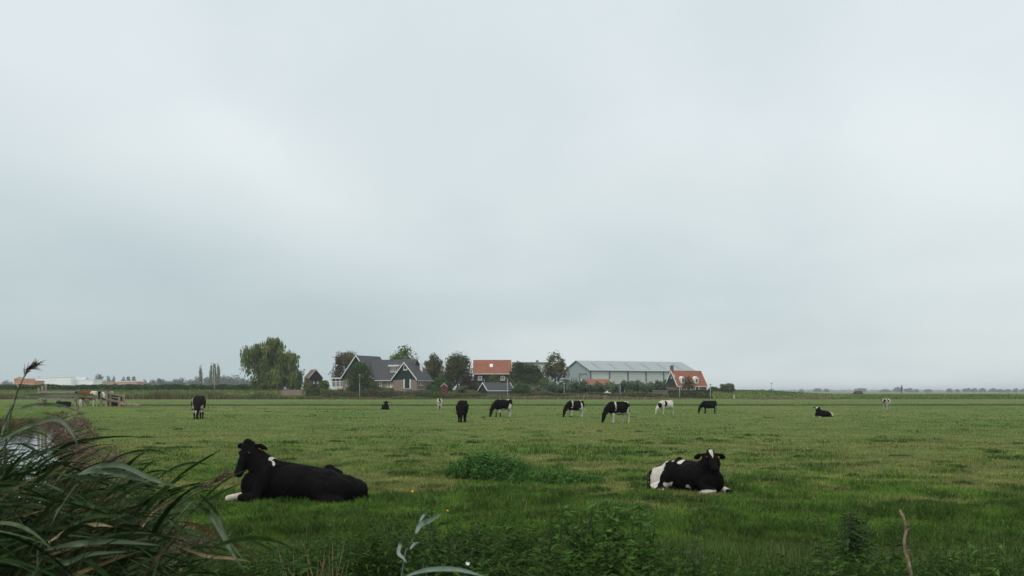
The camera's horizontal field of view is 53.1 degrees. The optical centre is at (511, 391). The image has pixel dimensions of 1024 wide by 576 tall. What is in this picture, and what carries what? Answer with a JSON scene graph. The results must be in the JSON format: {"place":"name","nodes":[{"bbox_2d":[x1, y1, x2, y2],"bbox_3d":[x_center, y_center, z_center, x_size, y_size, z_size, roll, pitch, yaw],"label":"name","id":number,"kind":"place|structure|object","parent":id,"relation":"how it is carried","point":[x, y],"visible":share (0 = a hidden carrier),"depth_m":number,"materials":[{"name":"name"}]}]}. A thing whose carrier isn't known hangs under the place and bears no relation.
{"place":"outdoors","nodes":[
{"label":"outdoors","id":0,"kind":"place"},
{"bbox_2d":[0,425,62,537],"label":"water","id":1,"kind":"structure","parent":0,"point":[41,429],"depth_m":52.82,"materials":[{"name":"black liquid"}]},
{"bbox_2d":[0,391,1023,575],"bbox_3d":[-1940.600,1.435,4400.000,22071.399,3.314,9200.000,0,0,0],"label":"field","id":2,"kind":"structure","parent":0,"point":[411,404],"depth_m":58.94,"materials":[{"name":"green plant"}]},
{"bbox_2d":[0,414,42,442],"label":"ditch reeds","id":3,"kind":"object","parent":2,"relation":"on","point":[20,423],"visible":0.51,"depth_m":65.38,"materials":[{"name":"green plant"}]},
{"bbox_2d":[0,358,44,568],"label":"reed plant","id":4,"kind":"object","parent":2,"relation":"on","point":[34,364],"visible":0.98,"depth_m":4.60,"materials":[{"name":"plant"}]},
{"bbox_2d":[14,378,34,383],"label":"warehouse","id":5,"kind":"structure","parent":2,"relation":"on","point":[18,380],"depth_m":905.00,"materials":[{"name":"orange brick"}]},
{"bbox_2d":[20,380,43,384],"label":"brick hall","id":6,"kind":"structure","parent":2,"relation":"on","point":[30,382],"depth_m":850.00,"materials":[{"name":"orange brick"}]},
{"bbox_2d":[0,393,107,450],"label":"reed plant","id":7,"kind":"object","parent":2,"relation":"on","point":[56,419],"visible":1,"depth_m":3.65,"materials":[{"name":"green plant"}]},
{"bbox_2d":[37,384,77,406],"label":"wooden fence","id":8,"kind":"object","parent":2,"relation":"on","point":[43,391],"visible":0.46,"depth_m":89.85,"materials":[{"name":"brown wood"}]},
{"bbox_2d":[35,377,86,383],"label":"warehouse","id":9,"kind":"structure","parent":2,"relation":"on","point":[48,380],"depth_m":900.00,"materials":[{"name":"grey metal"}]},
{"bbox_2d":[56,401,71,406],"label":"water trough","id":10,"kind":"object","parent":2,"relation":"on","point":[67,403],"visible":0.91,"depth_m":87.64,"materials":[{"name":"plastic"}]},
{"bbox_2d":[53,376,85,384],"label":"warehouse","id":11,"kind":"structure","parent":2,"relation":"on","point":[65,380],"depth_m":890.00,"materials":[{"name":"grey metal"}]},
{"bbox_2d":[0,384,142,390],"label":"hedge","id":12,"kind":"object","parent":2,"relation":"on","point":[81,387],"visible":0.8,"depth_m":328.10,"materials":[{"name":"green plant"}]},
{"bbox_2d":[76,380,85,384],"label":"warehouse","id":13,"kind":"structure","parent":2,"relation":"on","point":[79,382],"depth_m":900.00,"materials":[{"name":"grey metal"}]},
{"bbox_2d":[72,391,97,406],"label":"cow","id":14,"kind":"object","parent":2,"relation":"on","point":[84,399],"visible":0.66,"depth_m":88.82},
{"bbox_2d":[33,523,156,575],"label":"reed plant","id":15,"kind":"object","parent":2,"relation":"on","point":[79,543],"visible":0.82,"depth_m":3.37,"materials":[{"name":"green plant"}]},
{"bbox_2d":[85,379,106,384],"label":"warehouse","id":16,"kind":"structure","parent":2,"relation":"on","point":[93,381],"depth_m":882.24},
{"bbox_2d":[36,463,180,573],"bbox_3d":[-1.348,1.476,3.420,0.536,2.469,0.171,0,0,13],"label":"reed plant","id":17,"kind":"object","parent":2,"relation":"on","point":[105,468],"visible":1,"depth_m":3.42,"materials":[{"name":"green plant"}]},
{"bbox_2d":[100,391,124,406],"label":"wooden fence","id":18,"kind":"object","parent":2,"relation":"on","point":[110,399],"visible":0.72,"depth_m":90.08,"materials":[{"name":"brown wood"}]},
{"bbox_2d":[108,395,122,405],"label":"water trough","id":19,"kind":"object","parent":2,"relation":"on","point":[114,404],"visible":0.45,"depth_m":91.67,"materials":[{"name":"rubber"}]},
{"bbox_2d":[119,403,141,406],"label":"plank platform","id":20,"kind":"structure","parent":2,"relation":"on","point":[138,405],"depth_m":87.75,"materials":[{"name":"brown wood"}]},
{"bbox_2d":[117,381,144,388],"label":"warehouse","id":21,"kind":"structure","parent":2,"relation":"on","point":[127,382],"depth_m":850.00,"materials":[{"name":"grey metal"}]},
{"bbox_2d":[41,406,231,575],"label":"cut reed litter","id":22,"kind":"object","parent":2,"relation":"on","point":[78,422],"visible":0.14,"depth_m":40.19,"materials":[{"name":"plant"}]},
{"bbox_2d":[95,469,235,575],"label":"reed plant","id":23,"kind":"object","parent":2,"relation":"on","point":[217,480],"visible":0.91,"depth_m":3.90,"materials":[{"name":"green plant"}]},
{"bbox_2d":[0,417,331,575],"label":"reeds","id":24,"kind":"object","parent":2,"relation":"on","point":[26,518],"visible":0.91,"depth_m":3.92,"materials":[{"name":"green plant"}]},
{"bbox_2d":[176,377,186,384],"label":"distant tree","id":25,"kind":"object","parent":2,"relation":"on","point":[182,382],"visible":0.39,"depth_m":1269.77,"materials":[{"name":"green plant"}]},
{"bbox_2d":[191,395,205,418],"bbox_3d":[-19.902,0.995,64.993,0.876,1.513,2.298,0,0,-9],"label":"cow","id":26,"kind":"object","parent":2,"relation":"on","point":[198,404],"visible":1,"depth_m":64.45},
{"bbox_2d":[143,384,256,389],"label":"hedge","id":27,"kind":"object","parent":2,"relation":"on","point":[192,386],"visible":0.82,"depth_m":316.62,"materials":[{"name":"green plant"}]},
{"bbox_2d":[198,365,202,383],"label":"poplar tree","id":28,"kind":"object","parent":2,"relation":"on","point":[200,381],"visible":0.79,"depth_m":1019.51,"materials":[{"name":"green plant"}]},
{"bbox_2d":[152,494,249,575],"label":"reed plant","id":29,"kind":"object","parent":2,"relation":"on","point":[221,531],"visible":0.96,"depth_m":3.56,"materials":[{"name":"green plant"}]},
{"bbox_2d":[208,364,212,385],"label":"poplar tree","id":30,"kind":"object","parent":2,"relation":"on","point":[210,377],"visible":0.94,"depth_m":999.05,"materials":[{"name":"green plant"}]},
{"bbox_2d":[212,363,216,384],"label":"poplar tree","id":31,"kind":"object","parent":2,"relation":"on","point":[214,365],"visible":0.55,"depth_m":1005.21,"materials":[{"name":"green plant"}]},
{"bbox_2d":[216,365,219,384],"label":"poplar tree","id":32,"kind":"object","parent":2,"relation":"on","point":[218,377],"visible":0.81,"depth_m":999.51,"materials":[{"name":"green plant"}]},
{"bbox_2d":[220,375,233,384],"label":"distant tree","id":33,"kind":"object","parent":2,"relation":"on","point":[223,379],"visible":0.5,"depth_m":1263.64,"materials":[{"name":"green plant"}]},
{"bbox_2d":[226,374,239,384],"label":"distant tree","id":34,"kind":"object","parent":2,"relation":"on","point":[232,380],"visible":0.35,"depth_m":1377.21,"materials":[{"name":"green plant"}]},
{"bbox_2d":[233,376,248,386],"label":"distant tree","id":35,"kind":"object","parent":2,"relation":"on","point":[240,381],"visible":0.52,"depth_m":1283.58,"materials":[{"name":"green plant"}]},
{"bbox_2d":[239,337,303,390],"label":"willow tree","id":36,"kind":"object","parent":2,"relation":"on","point":[273,365],"visible":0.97,"depth_m":280.82,"materials":[{"name":"green plant"}]},
{"bbox_2d":[281,389,301,396],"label":"garden wall","id":37,"kind":"structure","parent":2,"relation":"on","point":[289,392],"depth_m":266.00,"materials":[{"name":"brick"}]},
{"bbox_2d":[225,438,368,504],"bbox_3d":[-3.760,1.388,17.944,2.494,1.144,1.053,0,0,-6],"label":"cow","id":38,"kind":"object","parent":2,"relation":"on","point":[266,476],"visible":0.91,"depth_m":17.71},
{"bbox_2d":[302,379,312,389],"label":"bush","id":39,"kind":"object","parent":2,"relation":"on","point":[307,384],"visible":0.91,"depth_m":275.63,"materials":[{"name":"green plant"}]},
{"bbox_2d":[277,542,348,575],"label":"dead stalks","id":40,"kind":"object","parent":2,"relation":"on","point":[322,566],"visible":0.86,"depth_m":7.99,"materials":[{"name":"brown plant"}]},
{"bbox_2d":[305,388,320,395],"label":"hedge","id":41,"kind":"object","parent":2,"relation":"on","point":[313,391],"visible":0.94,"depth_m":267.32,"materials":[{"name":"green plant"}]},
{"bbox_2d":[303,369,323,387],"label":"house","id":42,"kind":"structure","parent":2,"relation":"on","point":[314,376],"depth_m":300.74,"materials":[{"name":"brown tile"}]},
{"bbox_2d":[318,380,330,391],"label":"bush","id":43,"kind":"object","parent":2,"relation":"on","point":[322,384],"visible":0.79,"depth_m":271.53,"materials":[{"name":"green plant"}]},
{"bbox_2d":[328,351,357,377],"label":"tree","id":44,"kind":"object","parent":2,"relation":"on","point":[343,359],"visible":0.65,"depth_m":288.12,"materials":[{"name":"green plant"}]},
{"bbox_2d":[344,380,366,396],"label":"bush","id":45,"kind":"object","parent":2,"relation":"on","point":[355,388],"visible":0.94,"depth_m":262.63,"materials":[{"name":"green plant"}]},
{"bbox_2d":[344,361,374,387],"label":"tree","id":46,"kind":"object","parent":2,"relation":"on","point":[362,368],"visible":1,"depth_m":262.00,"materials":[{"name":"green plant"}]},
{"bbox_2d":[364,381,382,396],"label":"bush","id":47,"kind":"object","parent":2,"relation":"on","point":[376,386],"visible":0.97,"depth_m":262.84,"materials":[{"name":"green plant"}]},
{"bbox_2d":[330,355,433,392],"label":"farmhouse","id":48,"kind":"object","parent":2,"relation":"on","point":[404,375],"visible":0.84,"depth_m":272.99,"materials":[{"name":"brick"}]},
{"bbox_2d":[381,401,389,409],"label":"cow","id":49,"kind":"object","parent":2,"relation":"on","point":[385,406],"visible":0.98,"depth_m":109.23},
{"bbox_2d":[388,345,418,359],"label":"tree","id":50,"kind":"object","parent":2,"relation":"on","point":[404,354],"visible":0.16,"depth_m":298.46,"materials":[{"name":"green plant"}]},
{"bbox_2d":[0,390,829,398],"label":"reed belt","id":51,"kind":"object","parent":2,"relation":"on","point":[157,394],"visible":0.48,"depth_m":258.89,"materials":[{"name":"plant"}]},
{"bbox_2d":[397,510,440,575],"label":"reed plant","id":52,"kind":"object","parent":2,"relation":"on","point":[421,524],"visible":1,"depth_m":3.28,"materials":[{"name":"green plant"}]},
{"bbox_2d":[413,493,436,556],"bbox_3d":[-0.976,1.545,11.461,0.358,0.848,0.394,0,0,0],"label":"weed plant","id":53,"kind":"object","parent":2,"relation":"on","point":[431,513],"visible":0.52,"depth_m":11.51,"materials":[{"name":"green plant"}]},
{"bbox_2d":[425,384,440,392],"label":"bush","id":54,"kind":"object","parent":2,"relation":"on","point":[432,387],"visible":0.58,"depth_m":267.29,"materials":[{"name":"green plant"}]},
{"bbox_2d":[424,352,445,379],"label":"tree","id":55,"kind":"object","parent":2,"relation":"on","point":[433,367],"visible":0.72,"depth_m":290.74,"materials":[{"name":"green plant"}]},
{"bbox_2d":[432,377,443,389],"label":"bush","id":56,"kind":"object","parent":2,"relation":"on","point":[437,381],"visible":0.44,"depth_m":275.51,"materials":[{"name":"green plant"}]},
{"bbox_2d":[441,383,447,393],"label":"garden hut","id":57,"kind":"object","parent":2,"relation":"on","point":[444,387],"visible":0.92,"depth_m":268.00,"materials":[{"name":"red paint"}]},
{"bbox_2d":[407,566,482,575],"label":"reed plant","id":58,"kind":"object","parent":2,"relation":"on","point":[440,568],"visible":1,"depth_m":3.06,"materials":[{"name":"green plant"}]},
{"bbox_2d":[441,380,452,390],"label":"bush","id":59,"kind":"object","parent":2,"relation":"on","point":[448,384],"visible":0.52,"depth_m":273.69,"materials":[{"name":"green plant"}]},
{"bbox_2d":[439,352,475,387],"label":"tree","id":60,"kind":"object","parent":2,"relation":"on","point":[456,369],"visible":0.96,"depth_m":276.11,"materials":[{"name":"green plant"}]},
{"bbox_2d":[454,385,468,392],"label":"bush","id":61,"kind":"object","parent":2,"relation":"on","point":[461,389],"visible":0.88,"depth_m":269.59,"materials":[{"name":"green plant"}]},
{"bbox_2d":[456,400,468,421],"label":"cow","id":62,"kind":"object","parent":2,"relation":"on","point":[462,406],"visible":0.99,"depth_m":65.17},
{"bbox_2d":[380,516,556,575],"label":"weed plant","id":63,"kind":"object","parent":2,"relation":"on","point":[453,545],"visible":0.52,"depth_m":8.83,"materials":[{"name":"green plant"}]},
{"bbox_2d":[458,374,478,390],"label":"tree","id":64,"kind":"object","parent":2,"relation":"on","point":[468,381],"visible":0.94,"depth_m":271.48,"materials":[{"name":"brown plant"}]},
{"bbox_2d":[473,360,510,384],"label":"house","id":65,"kind":"structure","parent":2,"relation":"on","point":[486,369],"depth_m":288.78,"materials":[{"name":"orange tile"}]},
{"bbox_2d":[487,374,500,382],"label":"tree","id":66,"kind":"object","parent":2,"relation":"on","point":[493,378],"visible":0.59,"depth_m":278.65,"materials":[{"name":"green plant"}]},
{"bbox_2d":[320,388,668,398],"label":"shrubbery","id":67,"kind":"object","parent":2,"relation":"on","point":[383,393],"visible":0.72,"depth_m":261.88,"materials":[{"name":"green plant"}]},
{"bbox_2d":[478,379,512,394],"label":"shed","id":68,"kind":"structure","parent":2,"relation":"on","point":[493,388],"depth_m":267.64,"materials":[{"name":"tile"}]},
{"bbox_2d":[489,399,511,416],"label":"cow","id":69,"kind":"object","parent":2,"relation":"on","point":[499,405],"visible":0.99,"depth_m":77.04},
{"bbox_2d":[0,389,1023,398],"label":"dike grass","id":70,"kind":"structure","parent":2,"relation":"on","point":[920,396],"depth_m":271.39,"materials":[{"name":"green plant"}]},
{"bbox_2d":[509,382,533,393],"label":"bush","id":71,"kind":"object","parent":2,"relation":"on","point":[518,388],"visible":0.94,"depth_m":267.11,"materials":[{"name":"green plant"}]},
{"bbox_2d":[504,361,543,386],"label":"tree","id":72,"kind":"object","parent":2,"relation":"on","point":[530,374],"visible":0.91,"depth_m":277.81,"materials":[{"name":"green plant"}]},
{"bbox_2d":[444,449,604,484],"bbox_3d":[-0.017,1.641,23.158,2.645,0.730,4.586,0,0,-38],"label":"nettle patch","id":73,"kind":"object","parent":2,"relation":"on","point":[484,465],"visible":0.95,"depth_m":22.78,"materials":[{"name":"green plant"}]},
{"bbox_2d":[511,362,545,387],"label":"glasshouse","id":74,"kind":"structure","parent":2,"relation":"on","point":[541,364],"depth_m":391.95,"materials":[{"name":"grey glass"}]},
{"bbox_2d":[535,378,549,386],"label":"bush","id":75,"kind":"object","parent":2,"relation":"on","point":[541,382],"visible":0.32,"depth_m":275.42,"materials":[{"name":"green plant"}]},
{"bbox_2d":[542,381,558,392],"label":"pollard willow","id":76,"kind":"object","parent":2,"relation":"on","point":[550,386],"visible":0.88,"depth_m":267.32,"materials":[{"name":"green plant"}]},
{"bbox_2d":[542,350,569,382],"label":"tree","id":77,"kind":"object","parent":2,"relation":"on","point":[550,369],"visible":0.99,"depth_m":278.31,"materials":[{"name":"green plant"}]},
{"bbox_2d":[556,381,567,392],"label":"pollard willow","id":78,"kind":"object","parent":2,"relation":"on","point":[561,387],"visible":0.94,"depth_m":268.45,"materials":[{"name":"green plant"}]},
{"bbox_2d":[562,401,584,416],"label":"cow","id":79,"kind":"object","parent":2,"relation":"on","point":[571,406],"visible":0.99,"depth_m":77.96},
{"bbox_2d":[566,380,582,394],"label":"pollard willow","id":80,"kind":"object","parent":2,"relation":"on","point":[573,387],"visible":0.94,"depth_m":265.87,"materials":[{"name":"green plant"}]},
{"bbox_2d":[142,502,1023,575],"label":"undergrowth","id":81,"kind":"object","parent":2,"relation":"on","point":[520,555],"visible":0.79,"depth_m":8.67,"materials":[{"name":"green plant"}]},
{"bbox_2d":[580,380,593,393],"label":"pollard willow","id":82,"kind":"object","parent":2,"relation":"on","point":[586,387],"visible":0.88,"depth_m":267.64,"materials":[{"name":"green plant"}]},
{"bbox_2d":[579,379,610,387],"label":"house","id":83,"kind":"structure","parent":2,"relation":"on","point":[592,381],"depth_m":298.72,"materials":[{"name":"brown brick"}]},
{"bbox_2d":[592,381,604,392],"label":"pollard willow","id":84,"kind":"object","parent":2,"relation":"on","point":[598,386],"visible":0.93,"depth_m":268.62,"materials":[{"name":"green plant"}]},
{"bbox_2d":[533,495,671,575],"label":"nettle plant","id":85,"kind":"object","parent":2,"relation":"on","point":[613,521],"visible":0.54,"depth_m":9.31,"materials":[{"name":"green plant"}]},
{"bbox_2d":[603,381,619,393],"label":"bush","id":86,"kind":"object","parent":2,"relation":"on","point":[611,387],"visible":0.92,"depth_m":266.00,"materials":[{"name":"green plant"}]},
{"bbox_2d":[601,401,629,422],"bbox_3d":[6.417,1.274,63.417,2.037,1.342,0.721,0,0,-26],"label":"cow","id":87,"kind":"object","parent":2,"relation":"on","point":[616,408],"visible":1,"depth_m":63.21},
{"bbox_2d":[618,380,632,392],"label":"pollard willow","id":88,"kind":"object","parent":2,"relation":"on","point":[624,386],"visible":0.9,"depth_m":267.07,"materials":[{"name":"green plant"}]},
{"bbox_2d":[558,360,694,385],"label":"metal barn","id":89,"kind":"structure","parent":2,"relation":"on","point":[617,372],"depth_m":338.63,"materials":[{"name":"metal"}]},
{"bbox_2d":[629,380,641,391],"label":"pollard willow","id":90,"kind":"object","parent":2,"relation":"on","point":[634,386],"visible":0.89,"depth_m":268.48,"materials":[{"name":"green plant"}]},
{"bbox_2d":[622,506,660,575],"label":"nettle plant","id":91,"kind":"object","parent":2,"relation":"on","point":[644,523],"visible":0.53,"depth_m":8.98,"materials":[{"name":"green plant"}]},
{"bbox_2d":[638,381,654,393],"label":"bush","id":92,"kind":"object","parent":2,"relation":"on","point":[649,387],"visible":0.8,"depth_m":266.32,"materials":[{"name":"green plant"}]},
{"bbox_2d":[653,381,668,392],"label":"pollard willow","id":93,"kind":"object","parent":2,"relation":"on","point":[660,385],"visible":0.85,"depth_m":267.15,"materials":[{"name":"green plant"}]},
{"bbox_2d":[655,400,673,413],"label":"cow","id":94,"kind":"object","parent":2,"relation":"on","point":[665,404],"visible":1,"depth_m":88.09},
{"bbox_2d":[666,365,707,389],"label":"house","id":95,"kind":"structure","parent":2,"relation":"on","point":[674,380],"depth_m":278.93,"materials":[{"name":"tile"}]},
{"bbox_2d":[681,376,696,393],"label":"tree","id":96,"kind":"object","parent":2,"relation":"on","point":[688,384],"visible":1,"depth_m":269.13,"materials":[{"name":"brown plant"}]},
{"bbox_2d":[646,449,732,493],"bbox_3d":[3.447,1.536,20.075,0.888,0.897,2.102,0,0,-40],"label":"cow","id":97,"kind":"object","parent":2,"relation":"on","point":[703,473],"visible":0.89,"depth_m":19.75},
{"bbox_2d":[667,390,711,398],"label":"hedge","id":98,"kind":"object","parent":2,"relation":"on","point":[706,392],"visible":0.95,"depth_m":263.92,"materials":[{"name":"green plant"}]},
{"bbox_2d":[683,535,709,575],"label":"nettle plant","id":99,"kind":"object","parent":2,"relation":"on","point":[694,562],"visible":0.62,"depth_m":9.21,"materials":[{"name":"green plant"}]},
{"bbox_2d":[698,401,716,413],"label":"cow","id":100,"kind":"object","parent":2,"relation":"on","point":[708,404],"visible":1,"depth_m":89.63},
{"bbox_2d":[718,383,736,390],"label":"bush","id":101,"kind":"object","parent":2,"relation":"on","point":[727,386],"visible":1,"depth_m":273.58,"materials":[{"name":"green plant"}]},
{"bbox_2d":[813,406,832,416],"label":"cow","id":102,"kind":"object","parent":2,"relation":"on","point":[820,413],"visible":0.88,"depth_m":79.19},
{"bbox_2d":[807,499,903,575],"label":"plant","id":103,"kind":"object","parent":2,"relation":"on","point":[853,536],"visible":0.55,"depth_m":9.73,"materials":[{"name":"green plant"}]},
{"bbox_2d":[745,389,1018,391],"bbox_3d":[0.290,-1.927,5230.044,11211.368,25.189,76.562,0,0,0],"label":"treeline","id":104,"kind":"object","parent":2,"relation":"on","point":[849,390],"visible":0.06,"depth_m":5206.27,"materials":[{"name":"green plant"}]},
{"bbox_2d":[881,399,890,409],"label":"cow","id":105,"kind":"object","parent":2,"relation":"on","point":[886,402],"visible":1,"depth_m":111.96},
{"bbox_2d":[899,510,912,575],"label":"wooden stick","id":106,"kind":"object","parent":2,"relation":"on","point":[906,529],"visible":1,"depth_m":6.59,"materials":[{"name":"brown wood"}]},
{"bbox_2d":[844,532,1023,575],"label":"weed plant","id":107,"kind":"object","parent":2,"relation":"on","point":[973,553],"visible":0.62,"depth_m":8.89,"materials":[{"name":"green plant"}]},
{"bbox_2d":[0,0,1023,390],"label":"sky","id":108,"kind":"structure","parent":0,"point":[745,194],"materials":[{"name":"grey"}]},
{"bbox_2d":[139,529,1023,575],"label":"rank grass","id":109,"kind":"structure","parent":0,"point":[802,552],"depth_m":11.17,"materials":[{"name":"green plant"}]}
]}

